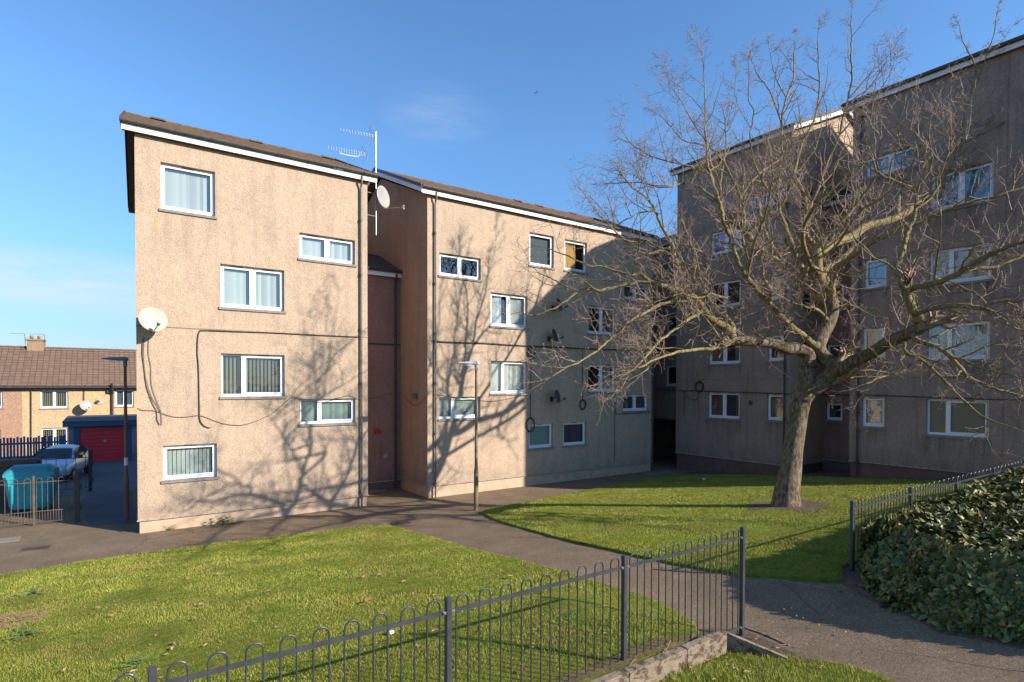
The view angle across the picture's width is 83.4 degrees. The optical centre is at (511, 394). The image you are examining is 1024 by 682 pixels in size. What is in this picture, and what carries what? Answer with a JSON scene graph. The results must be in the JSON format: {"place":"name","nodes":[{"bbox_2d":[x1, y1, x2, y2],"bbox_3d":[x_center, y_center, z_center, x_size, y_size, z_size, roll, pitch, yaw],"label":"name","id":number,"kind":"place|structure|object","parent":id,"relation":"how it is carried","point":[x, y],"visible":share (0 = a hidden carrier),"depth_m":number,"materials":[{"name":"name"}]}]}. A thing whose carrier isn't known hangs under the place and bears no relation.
{"place":"outdoors","nodes":[
{"label":"outdoors","id":0,"kind":"place"},
{"bbox_2d":[2,452,137,496],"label":"road","id":1,"kind":"structure","parent":0,"point":[108,476],"depth_m":26.05,"materials":[{"name":"grey asphalt"}]},
{"bbox_2d":[0,435,66,459],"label":"picket fence","id":2,"kind":"object","parent":1,"relation":"on","point":[48,441],"visible":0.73,"depth_m":30.97,"materials":[{"name":"blue metal"}]},
{"bbox_2d":[0,449,93,490],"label":"yard railing","id":3,"kind":"object","parent":1,"relation":"on","point":[90,465],"visible":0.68,"depth_m":22.64,"materials":[{"name":"black metal"}]},
{"bbox_2d":[22,444,87,480],"bbox_3d":[-21.055,3.115,26.670,2.220,1.510,4.173,0,1,-24],"label":"parked car","id":4,"kind":"object","parent":1,"relation":"on","point":[67,467],"visible":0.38,"depth_m":26.07,"materials":[{"name":"silver metal"}]},
{"bbox_2d":[62,414,136,461],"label":"garage","id":5,"kind":"structure","parent":1,"relation":"on","point":[102,436],"depth_m":33.52,"materials":[{"name":"metal"}]},
{"bbox_2d":[80,426,123,461],"bbox_3d":[-23.739,2.866,33.466,2.243,2.000,0.120,-1,1,-35],"label":"door","id":6,"kind":"structure","parent":5,"relation":"in","point":[107,443],"depth_m":33.45,"materials":[{"name":"red metal"}]},
{"bbox_2d":[80,490,136,524],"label":"road","id":7,"kind":"structure","parent":0,"point":[102,508],"depth_m":19.38,"materials":[{"name":"grey asphalt"}]},
{"bbox_2d":[101,357,129,520],"bbox_3d":[-12.132,1.397,17.601,0.685,5.140,0.193,0,1,-28],"label":"street lamp","id":8,"kind":"object","parent":7,"relation":"on","point":[125,479],"visible":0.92,"depth_m":17.67,"materials":[{"name":"black metal"}]},
{"bbox_2d":[0,524,698,681],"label":"lawn","id":9,"kind":"structure","parent":0,"point":[166,661],"depth_m":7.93,"materials":[{"name":"green plant"}]},
{"bbox_2d":[6,625,45,639],"bbox_3d":[-6.654,3.250,7.899,0.430,0.067,0.581,-1,1,-35],"label":"weed","id":10,"kind":"object","parent":9,"relation":"on","point":[22,632],"visible":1,"depth_m":7.85,"materials":[{"name":"green plant"}]},
{"bbox_2d":[0,610,52,628],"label":"straw patch","id":11,"kind":"object","parent":9,"relation":"on","point":[22,616],"visible":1,"depth_m":8.67,"materials":[{"name":"beige plant"}]},
{"bbox_2d":[14,586,50,595],"bbox_3d":[-8.487,3.506,10.245,0.437,0.073,0.488,0,1,3],"label":"weed","id":12,"kind":"object","parent":9,"relation":"on","point":[32,590],"visible":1,"depth_m":10.23,"materials":[{"name":"green plant"}]},
{"bbox_2d":[120,653,159,669],"bbox_3d":[-4.238,3.030,6.523,0.355,0.067,0.398,0,1,17],"label":"weed","id":13,"kind":"object","parent":9,"relation":"on","point":[138,662],"visible":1,"depth_m":6.53,"materials":[{"name":"green plant"}]},
{"bbox_2d":[0,526,883,679],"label":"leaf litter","id":14,"kind":"object","parent":9,"relation":"on","point":[396,629],"visible":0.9,"depth_m":7.84,"materials":[{"name":"brown plant"}]},
{"bbox_2d":[0,455,1023,681],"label":"path","id":15,"kind":"structure","parent":0,"point":[905,649],"depth_m":10.62,"materials":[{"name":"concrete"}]},
{"bbox_2d":[0,536,20,542],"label":"inspection cover","id":16,"kind":"object","parent":15,"relation":"on","point":[9,539],"visible":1,"depth_m":15.47,"materials":[{"name":"grey metal"}]},
{"bbox_2d":[0,458,41,509],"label":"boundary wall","id":17,"kind":"structure","parent":15,"relation":"on","point":[6,464],"depth_m":19.26,"materials":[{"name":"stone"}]},
{"bbox_2d":[2,463,59,514],"bbox_3d":[-15.743,3.056,18.848,1.288,1.559,1.102,0,1,-29],"label":"communal bin","id":18,"kind":"object","parent":15,"relation":"on","point":[27,472],"visible":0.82,"depth_m":18.51,"materials":[{"name":"teal plastic"}]},
{"bbox_2d":[19,545,51,551],"bbox_3d":[-12.122,3.905,14.631,0.580,0.019,0.420,0,1,-29],"label":"drain grate","id":19,"kind":"object","parent":15,"relation":"on","point":[34,548],"visible":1,"depth_m":14.60,"materials":[{"name":"metal"}]},
{"bbox_2d":[1,469,81,525],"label":"yard railing","id":20,"kind":"object","parent":15,"relation":"on","point":[77,505],"visible":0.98,"depth_m":17.16,"materials":[{"name":"metal"}]},
{"bbox_2d":[210,516,236,525],"bbox_3d":[-8.605,3.752,17.104,0.488,0.264,0.709,1,1,25],"label":"weed","id":21,"kind":"object","parent":15,"relation":"on","point":[224,522],"visible":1,"depth_m":17.07,"materials":[{"name":"green plant"}]},
{"bbox_2d":[119,111,378,532],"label":"apartment block","id":22,"kind":"structure","parent":15,"relation":"on","point":[235,233],"depth_m":17.71,"materials":[{"name":"paint"}]},
{"bbox_2d":[142,339,159,424],"bbox_3d":[-10.168,-0.377,16.192,0.422,2.464,0.021,-1,1,-35],"label":"wall cable","id":23,"kind":"object","parent":22,"relation":"attached to","point":[146,383],"depth_m":16.12,"materials":[{"name":"black plastic"}]},
{"bbox_2d":[143,338,159,410],"bbox_3d":[-10.145,-0.552,16.204,0.409,2.116,0.015,-1,1,-35],"label":"wall cable","id":24,"kind":"object","parent":22,"relation":"attached to","point":[146,379],"depth_m":16.13,"materials":[{"name":"black plastic"}]},
{"bbox_2d":[138,307,167,331],"bbox_3d":[-9.853,-2.069,15.857,0.604,0.692,0.843,0,1,-11],"label":"satellite dish","id":25,"kind":"object","parent":22,"relation":"attached to","point":[152,319],"visible":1,"depth_m":15.81,"materials":[{"name":"paint"}]},
{"bbox_2d":[148,339,161,424],"bbox_3d":[-10.091,-0.375,16.245,0.319,2.482,0.015,-1,1,-35],"label":"wall cable","id":26,"kind":"object","parent":22,"relation":"attached to","point":[151,382],"depth_m":16.20,"materials":[{"name":"black plastic"}]},
{"bbox_2d":[159,163,216,219],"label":"window","id":27,"kind":"structure","parent":22,"relation":"in","point":[184,191],"depth_m":16.81,"materials":[{"name":"white glass"}]},
{"bbox_2d":[161,443,218,483],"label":"window","id":28,"kind":"structure","parent":22,"relation":"in","point":[192,462],"depth_m":16.97,"materials":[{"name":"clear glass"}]},
{"bbox_2d":[138,395,360,424],"bbox_3d":[-7.796,0.480,17.862,6.438,0.882,0.015,-1,1,-35],"label":"wall cable","id":29,"kind":"object","parent":22,"relation":"attached to","point":[251,422],"depth_m":17.67,"materials":[{"name":"black plastic"}]},
{"bbox_2d":[219,264,285,313],"bbox_3d":[-8.024,-3.251,17.785,1.920,1.367,0.280,-1,1,-35],"label":"window","id":30,"kind":"structure","parent":22,"relation":"in","point":[242,288],"depth_m":17.80,"materials":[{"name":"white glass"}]},
{"bbox_2d":[219,354,286,398],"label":"window","id":31,"kind":"structure","parent":22,"relation":"in","point":[243,376],"depth_m":18.09,"materials":[{"name":"clear glass"}]},
{"bbox_2d":[197,330,357,427],"bbox_3d":[-7.191,-0.505,18.266,4.971,2.943,0.027,-1,1,-35],"label":"wall cable","id":32,"kind":"object","parent":22,"relation":"attached to","point":[243,331],"depth_m":17.07,"materials":[{"name":"black plastic"}]},
{"bbox_2d":[298,233,356,266],"bbox_3d":[-6.138,-4.785,19.071,1.930,0.897,0.280,-1,1,-35],"label":"window","id":33,"kind":"structure","parent":22,"relation":"in","point":[312,248],"depth_m":19.09,"materials":[{"name":"clear glass"}]},
{"bbox_2d":[299,398,356,426],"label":"window","id":34,"kind":"structure","parent":22,"relation":"in","point":[313,412],"depth_m":19.22,"materials":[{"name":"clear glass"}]},
{"bbox_2d":[328,144,367,163],"bbox_3d":[-6.228,-9.243,22.069,0.385,1.165,1.671,1,1,39],"label":"tv aerial","id":35,"kind":"object","parent":22,"relation":"on","point":[352,151],"visible":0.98,"depth_m":22.18,"materials":[{"name":"silver metal"}]},
{"bbox_2d":[341,125,376,234],"bbox_3d":[-5.406,-7.731,20.321,0.340,3.892,1.414,1,1,45],"label":"tv aerial","id":36,"kind":"object","parent":22,"relation":"attached to","point":[375,143],"visible":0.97,"depth_m":20.79,"materials":[{"name":"silver metal"}]},
{"bbox_2d":[377,186,404,209],"bbox_3d":[-4.354,-7.112,20.830,0.978,0.912,0.630,0,1,-5],"label":"satellite dish","id":37,"kind":"object","parent":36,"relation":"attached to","point":[383,196],"visible":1,"depth_m":20.83,"materials":[{"name":"paint"}]},
{"bbox_2d":[368,489,385,492],"bbox_3d":[-5.384,3.764,22.662,0.700,0.060,0.500,-1,1,-35],"label":"inspection cover","id":38,"kind":"object","parent":15,"relation":"on","point":[378,490],"visible":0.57,"depth_m":22.48,"materials":[{"name":"grey metal"}]},
{"bbox_2d":[367,254,402,489],"bbox_3d":[-6.843,-0.927,24.500,2.280,10.370,5.480,-1,1,-35],"label":"stair link","id":39,"kind":"object","parent":15,"relation":"on","point":[383,281],"visible":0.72,"depth_m":22.75,"materials":[{"name":"concrete"}]},
{"bbox_2d":[374,445,379,456],"bbox_3d":[-5.301,2.206,22.598,0.220,0.440,0.040,-1,1,-35],"label":"wall notice","id":40,"kind":"object","parent":39,"relation":"attached to","point":[377,451],"depth_m":22.58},
{"bbox_2d":[392,521,411,525],"bbox_3d":[-3.172,3.696,16.559,0.520,0.019,0.380,0,1,-29],"label":"drain grate","id":41,"kind":"object","parent":15,"relation":"on","point":[400,523],"visible":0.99,"depth_m":16.61,"materials":[{"name":"metal"}]},
{"bbox_2d":[458,361,478,510],"bbox_3d":[-1.395,1.367,18.371,0.703,4.910,0.179,0,1,-28],"label":"street lamp","id":42,"kind":"object","parent":15,"relation":"on","point":[472,363],"visible":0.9,"depth_m":18.45,"materials":[{"name":"metal"}]},
{"bbox_2d":[367,168,658,497],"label":"apartment block","id":43,"kind":"structure","parent":15,"relation":"on","point":[449,251],"depth_m":23.36,"materials":[{"name":"paint"}]},
{"bbox_2d":[438,253,481,281],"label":"window","id":44,"kind":"structure","parent":43,"relation":"in","point":[450,266],"depth_m":22.73,"materials":[{"name":"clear glass"}]},
{"bbox_2d":[438,397,481,420],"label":"window","id":45,"kind":"structure","parent":43,"relation":"in","point":[450,408],"depth_m":22.06,"materials":[{"name":"clear glass"}]},
{"bbox_2d":[489,361,528,395],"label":"window","id":46,"kind":"structure","parent":43,"relation":"in","point":[503,378],"depth_m":23.40,"materials":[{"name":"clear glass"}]},
{"bbox_2d":[490,293,528,329],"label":"window","id":47,"kind":"structure","parent":43,"relation":"in","point":[499,319],"depth_m":23.46,"materials":[{"name":"clear glass"}]},
{"bbox_2d":[433,341,649,350],"bbox_3d":[2.010,-2.075,24.648,12.009,0.145,0.053,-1,1,-35],"label":"wall cable","id":48,"kind":"object","parent":43,"relation":"attached to","point":[529,345],"depth_m":23.61,"materials":[{"name":"black plastic"}]},
{"bbox_2d":[528,233,554,269],"bbox_3d":[1.202,-6.024,24.157,1.390,1.427,0.260,-1,1,-35],"label":"window","id":49,"kind":"structure","parent":43,"relation":"in","point":[539,239],"depth_m":24.29,"materials":[{"name":"clear glass"}]},
{"bbox_2d":[528,423,554,450],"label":"window","id":50,"kind":"structure","parent":43,"relation":"in","point":[540,437],"depth_m":24.41,"materials":[{"name":"clear glass"}]},
{"bbox_2d":[547,329,563,341],"bbox_3d":[1.834,-2.494,24.128,0.516,0.565,0.663,0,1,-18],"label":"satellite dish","id":51,"kind":"object","parent":43,"relation":"attached to","point":[555,336],"visible":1,"depth_m":24.16,"materials":[{"name":"black metal"}]},
{"bbox_2d":[550,390,565,402],"bbox_3d":[1.952,0.058,24.258,0.516,0.565,0.663,0,1,-18],"label":"satellite dish","id":52,"kind":"object","parent":43,"relation":"attached to","point":[557,395],"visible":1,"depth_m":24.30,"materials":[{"name":"grey metal"}]},
{"bbox_2d":[552,298,567,310],"bbox_3d":[2.021,-3.796,24.234,0.516,0.565,0.663,0,1,-18],"label":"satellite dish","id":53,"kind":"object","parent":43,"relation":"attached to","point":[560,307],"visible":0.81,"depth_m":24.23,"materials":[{"name":"black metal"}]},
{"bbox_2d":[563,422,587,447],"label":"window","id":54,"kind":"structure","parent":43,"relation":"in","point":[573,432],"depth_m":25.52,"materials":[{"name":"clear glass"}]},
{"bbox_2d":[564,240,588,274],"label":"window","id":55,"kind":"structure","parent":43,"relation":"in","point":[577,267],"depth_m":25.38,"materials":[{"name":"clear glass"}]},
{"bbox_2d":[582,350,582,398],"bbox_3d":[3.125,-0.900,25.450,0.047,2.301,0.023,-1,1,-35],"label":"wall cable","id":56,"kind":"object","parent":43,"relation":"attached to","point":[582,374],"depth_m":25.44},
{"bbox_2d":[587,364,613,392],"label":"window","id":57,"kind":"structure","parent":43,"relation":"in","point":[596,372],"depth_m":26.74,"materials":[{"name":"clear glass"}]},
{"bbox_2d":[587,306,617,336],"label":"window","id":58,"kind":"structure","parent":43,"relation":"in","point":[599,317],"depth_m":26.57,"materials":[{"name":"clear glass"}]},
{"bbox_2d":[623,285,645,302],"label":"window","id":59,"kind":"structure","parent":43,"relation":"in","point":[626,288],"depth_m":27.45,"materials":[{"name":"clear glass"}]},
{"bbox_2d":[622,394,649,412],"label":"window","id":60,"kind":"structure","parent":43,"relation":"in","point":[633,403],"depth_m":27.62,"materials":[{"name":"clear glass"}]},
{"bbox_2d":[588,630,726,681],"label":"retaining kerb","id":61,"kind":"structure","parent":15,"relation":"on","point":[703,648],"depth_m":6.23,"materials":[{"name":"concrete"}]},
{"bbox_2d":[653,235,676,456],"bbox_3d":[9.069,-2.548,32.193,8.250,13.010,4.700,-1,1,-35],"label":"stair link","id":62,"kind":"object","parent":15,"relation":"on","point":[664,423],"visible":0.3,"depth_m":30.84,"materials":[{"name":"concrete"}]},
{"bbox_2d":[664,365,675,386],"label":"window","id":63,"kind":"structure","parent":62,"relation":"in","point":[671,369],"depth_m":30.96,"materials":[{"name":"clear glass"}]},
{"bbox_2d":[667,315,676,337],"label":"window","id":64,"kind":"structure","parent":62,"relation":"in","point":[673,320],"depth_m":30.43,"materials":[{"name":"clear glass"}]},
{"bbox_2d":[667,267,676,286],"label":"window","id":65,"kind":"structure","parent":62,"relation":"in","point":[671,276],"depth_m":30.47,"materials":[{"name":"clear glass"}]},
{"bbox_2d":[725,631,787,658],"bbox_3d":[2.820,3.015,6.660,0.676,0.400,0.050,1,1,31],"label":"kerb edging","id":66,"kind":"object","parent":15,"relation":"on","point":[735,643],"visible":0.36,"depth_m":6.69,"materials":[{"name":"concrete"}]},
{"bbox_2d":[669,107,852,474],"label":"apartment block","id":67,"kind":"structure","parent":15,"relation":"on","point":[725,431],"depth_m":25.80,"materials":[{"name":"concrete"}]},
{"bbox_2d":[694,381,703,392],"bbox_3d":[8.989,-0.398,27.591,0.070,0.575,0.550,-1,1,-35],"label":"cable coil","id":68,"kind":"object","parent":67,"relation":"attached to","point":[701,383],"visible":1,"depth_m":27.55,"materials":[{"name":"black plastic"}]},
{"bbox_2d":[706,392,739,420],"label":"window","id":69,"kind":"structure","parent":67,"relation":"in","point":[722,406],"depth_m":27.11,"materials":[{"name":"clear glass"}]},
{"bbox_2d":[707,339,740,365],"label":"window","id":70,"kind":"structure","parent":67,"relation":"in","point":[731,356],"depth_m":26.97,"materials":[{"name":"clear glass"}]},
{"bbox_2d":[708,280,740,309],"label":"window","id":71,"kind":"structure","parent":67,"relation":"in","point":[728,284],"depth_m":27.37,"materials":[{"name":"clear glass"}]},
{"bbox_2d":[709,228,741,256],"bbox_3d":[9.880,-7.030,26.436,0.260,1.137,1.710,-1,1,-35],"label":"window","id":72,"kind":"structure","parent":67,"relation":"in","point":[727,239],"depth_m":26.73,"materials":[{"name":"clear glass"}]},
{"bbox_2d":[679,390,789,393],"bbox_3d":[9.907,-0.151,26.281,0.041,0.161,5.775,-1,1,-35],"label":"wall cable","id":73,"kind":"object","parent":67,"relation":"attached to","point":[738,392],"depth_m":25.77,"materials":[{"name":"black plastic"}]},
{"bbox_2d":[750,187,811,211],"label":"window","id":74,"kind":"structure","parent":67,"relation":"in","point":[810,193],"depth_m":24.58,"materials":[{"name":"glass"}]},
{"bbox_2d":[765,394,806,431],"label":"window","id":75,"kind":"structure","parent":67,"relation":"in","point":[775,401],"depth_m":24.66,"materials":[{"name":"clear glass"}]},
{"bbox_2d":[766,333,807,362],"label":"window","id":76,"kind":"structure","parent":67,"relation":"in","point":[773,358],"depth_m":24.74,"materials":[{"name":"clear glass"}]},
{"bbox_2d":[771,275,808,311],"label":"window","id":77,"kind":"structure","parent":67,"relation":"in","point":[806,297],"depth_m":24.55,"materials":[{"name":"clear glass"}]},
{"bbox_2d":[745,627,789,645],"bbox_3d":[3.228,3.194,7.286,0.049,0.371,0.737,0,1,-21],"label":"kerb edging","id":78,"kind":"object","parent":15,"relation":"on","point":[767,635],"visible":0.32,"depth_m":7.27,"materials":[{"name":"concrete"}]},
{"bbox_2d":[768,578,859,595],"bbox_3d":[4.489,3.009,8.615,0.066,0.436,1.364,-1,1,-35],"label":"kerb edging","id":79,"kind":"object","parent":15,"relation":"on","point":[814,586],"visible":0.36,"depth_m":8.57,"materials":[{"name":"concrete"}]},
{"bbox_2d":[822,188,851,469],"bbox_3d":[15.400,-2.464,25.240,2.880,13.510,2.550,-1,1,-35],"label":"stair link","id":80,"kind":"object","parent":15,"relation":"on","point":[835,446],"visible":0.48,"depth_m":25.00,"materials":[{"name":"paint"}]},
{"bbox_2d":[824,403,842,421],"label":"window","id":81,"kind":"structure","parent":80,"relation":"in","point":[831,409],"depth_m":25.40,"materials":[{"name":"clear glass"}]},
{"bbox_2d":[828,344,842,356],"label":"window","id":82,"kind":"structure","parent":80,"relation":"in","point":[830,347],"depth_m":25.35,"materials":[{"name":"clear glass"}]},
{"bbox_2d":[835,284,844,303],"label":"window","id":83,"kind":"structure","parent":80,"relation":"in","point":[839,299],"depth_m":25.00,"materials":[{"name":"clear glass"}]},
{"bbox_2d":[841,34,1023,480],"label":"apartment block","id":84,"kind":"structure","parent":15,"relation":"on","point":[905,438],"depth_m":19.46,"materials":[{"name":"concrete"}]},
{"bbox_2d":[859,397,885,429],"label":"window","id":85,"kind":"structure","parent":84,"relation":"in","point":[877,421],"depth_m":21.47,"materials":[{"name":"clear glass"}]},
{"bbox_2d":[862,257,887,290],"bbox_3d":[13.494,-4.468,21.293,0.260,1.147,0.880,-1,1,-35],"label":"window","id":86,"kind":"structure","parent":84,"relation":"in","point":[882,270],"depth_m":21.38,"materials":[{"name":"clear glass"}]},
{"bbox_2d":[864,327,886,359],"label":"window","id":87,"kind":"structure","parent":84,"relation":"in","point":[871,332],"depth_m":21.53,"materials":[{"name":"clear glass"}]},
{"bbox_2d":[863,146,917,181],"bbox_3d":[13.759,-8.385,20.855,0.260,0.817,1.760,-1,1,-35],"label":"window","id":88,"kind":"structure","parent":84,"relation":"in","point":[898,154],"depth_m":20.88,"materials":[{"name":"clear glass"}]},
{"bbox_2d":[853,394,1022,399],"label":"wall cable","id":89,"kind":"object","parent":84,"relation":"attached to","point":[939,397],"depth_m":19.64,"materials":[{"name":"black plastic"}]},
{"bbox_2d":[923,399,989,440],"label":"window","id":90,"kind":"structure","parent":84,"relation":"in","point":[950,422],"depth_m":19.39,"materials":[{"name":"clear glass"}]},
{"bbox_2d":[926,321,991,361],"bbox_3d":[14.984,-1.764,19.268,0.343,1.317,1.830,-1,1,-35],"label":"window","id":91,"kind":"structure","parent":84,"relation":"in","point":[974,328],"depth_m":19.24,"materials":[{"name":"clear glass"}]},
{"bbox_2d":[929,242,992,287],"bbox_3d":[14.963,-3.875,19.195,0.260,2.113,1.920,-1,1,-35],"label":"window","id":92,"kind":"structure","parent":84,"relation":"in","point":[959,255],"depth_m":19.24,"materials":[{"name":"clear glass"}]},
{"bbox_2d":[927,162,994,214],"bbox_3d":[15.004,-6.863,19.167,0.346,1.317,1.840,-1,1,-35],"label":"window","id":93,"kind":"structure","parent":84,"relation":"in","point":[987,189],"depth_m":19.06,"materials":[{"name":"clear glass"}]},
{"bbox_2d":[0,0,1023,348],"label":"sky","id":94,"kind":"structure","parent":0,"point":[447,89],"materials":[{"name":"blue"}]},
{"bbox_2d":[551,633,704,681],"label":"soil","id":95,"kind":"structure","parent":0,"point":[599,669],"depth_m":6.13,"materials":[{"name":"brown soil"}]},
{"bbox_2d":[114,527,744,681],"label":"hoop railing","id":96,"kind":"object","parent":95,"relation":"on","point":[447,611],"visible":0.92,"depth_m":5.39,"materials":[{"name":"metal"}]},
{"bbox_2d":[479,474,975,583],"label":"lawn","id":97,"kind":"structure","parent":0,"point":[787,574],"depth_m":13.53,"materials":[{"name":"green plant"}]},
{"bbox_2d":[746,500,829,511],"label":"soil","id":98,"kind":"structure","parent":97,"relation":"on","point":[814,505],"depth_m":15.41,"materials":[{"name":"brown soil"}]},
{"bbox_2d":[497,0,1023,506],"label":"bare tree","id":99,"kind":"object","parent":98,"relation":"on","point":[809,384],"visible":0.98,"depth_m":14.15,"materials":[{"name":"brown plant"}]},
{"bbox_2d":[696,628,796,655],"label":"soil","id":100,"kind":"structure","parent":0,"point":[749,636],"depth_m":7.12,"materials":[{"name":"brown soil"}]},
{"bbox_2d":[654,649,894,681],"bbox_3d":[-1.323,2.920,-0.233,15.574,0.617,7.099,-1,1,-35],"label":"lawn","id":101,"kind":"structure","parent":0,"point":[807,673],"depth_m":6.20,"materials":[{"name":"green plant"}]},
{"bbox_2d":[681,470,953,480],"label":"soil","id":102,"kind":"structure","parent":0,"point":[836,473],"depth_m":24.17,"materials":[{"name":"brown soil"}]},
{"bbox_2d":[840,563,1023,648],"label":"soil","id":103,"kind":"structure","parent":0,"point":[850,580],"depth_m":7.43,"materials":[{"name":"brown soil"}]},
{"bbox_2d":[849,460,1023,570],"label":"hoop railing","id":104,"kind":"object","parent":103,"relation":"on","point":[911,493],"visible":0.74,"depth_m":9.99,"materials":[{"name":"metal"}]},
{"bbox_2d":[856,465,1023,648],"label":"evergreen hedge","id":105,"kind":"object","parent":103,"relation":"on","point":[943,560],"visible":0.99,"depth_m":7.64,"materials":[{"name":"green plant"}]},
{"label":"ground","id":106,"kind":"structure","parent":0,"visible":0},
{"bbox_2d":[0,345,27,456],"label":"terraced house","id":107,"kind":"structure","parent":106,"relation":"on","point":[12,362],"depth_m":39.64,"materials":[{"name":"tile"}]},
{"bbox_2d":[0,391,3,408],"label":"window","id":108,"kind":"structure","parent":107,"relation":"in","point":[1,392],"depth_m":39.27,"materials":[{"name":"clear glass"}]},
{"bbox_2d":[21,335,136,455],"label":"terraced house","id":109,"kind":"structure","parent":106,"relation":"on","point":[59,385],"depth_m":42.06,"materials":[{"name":"tile"}]},
{"bbox_2d":[39,390,68,409],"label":"window","id":110,"kind":"structure","parent":109,"relation":"in","point":[49,399],"depth_m":41.10,"materials":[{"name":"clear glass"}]},
{"bbox_2d":[41,428,67,447],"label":"window","id":111,"kind":"structure","parent":109,"relation":"in","point":[55,432],"depth_m":41.14,"materials":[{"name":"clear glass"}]},
{"bbox_2d":[80,400,91,410],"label":"satellite dish","id":112,"kind":"object","parent":109,"relation":"attached to","point":[85,405],"visible":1,"depth_m":41.37,"materials":[{"name":"paint"}]},
{"bbox_2d":[114,390,134,407],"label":"window","id":113,"kind":"structure","parent":109,"relation":"in","point":[119,394],"depth_m":43.20,"materials":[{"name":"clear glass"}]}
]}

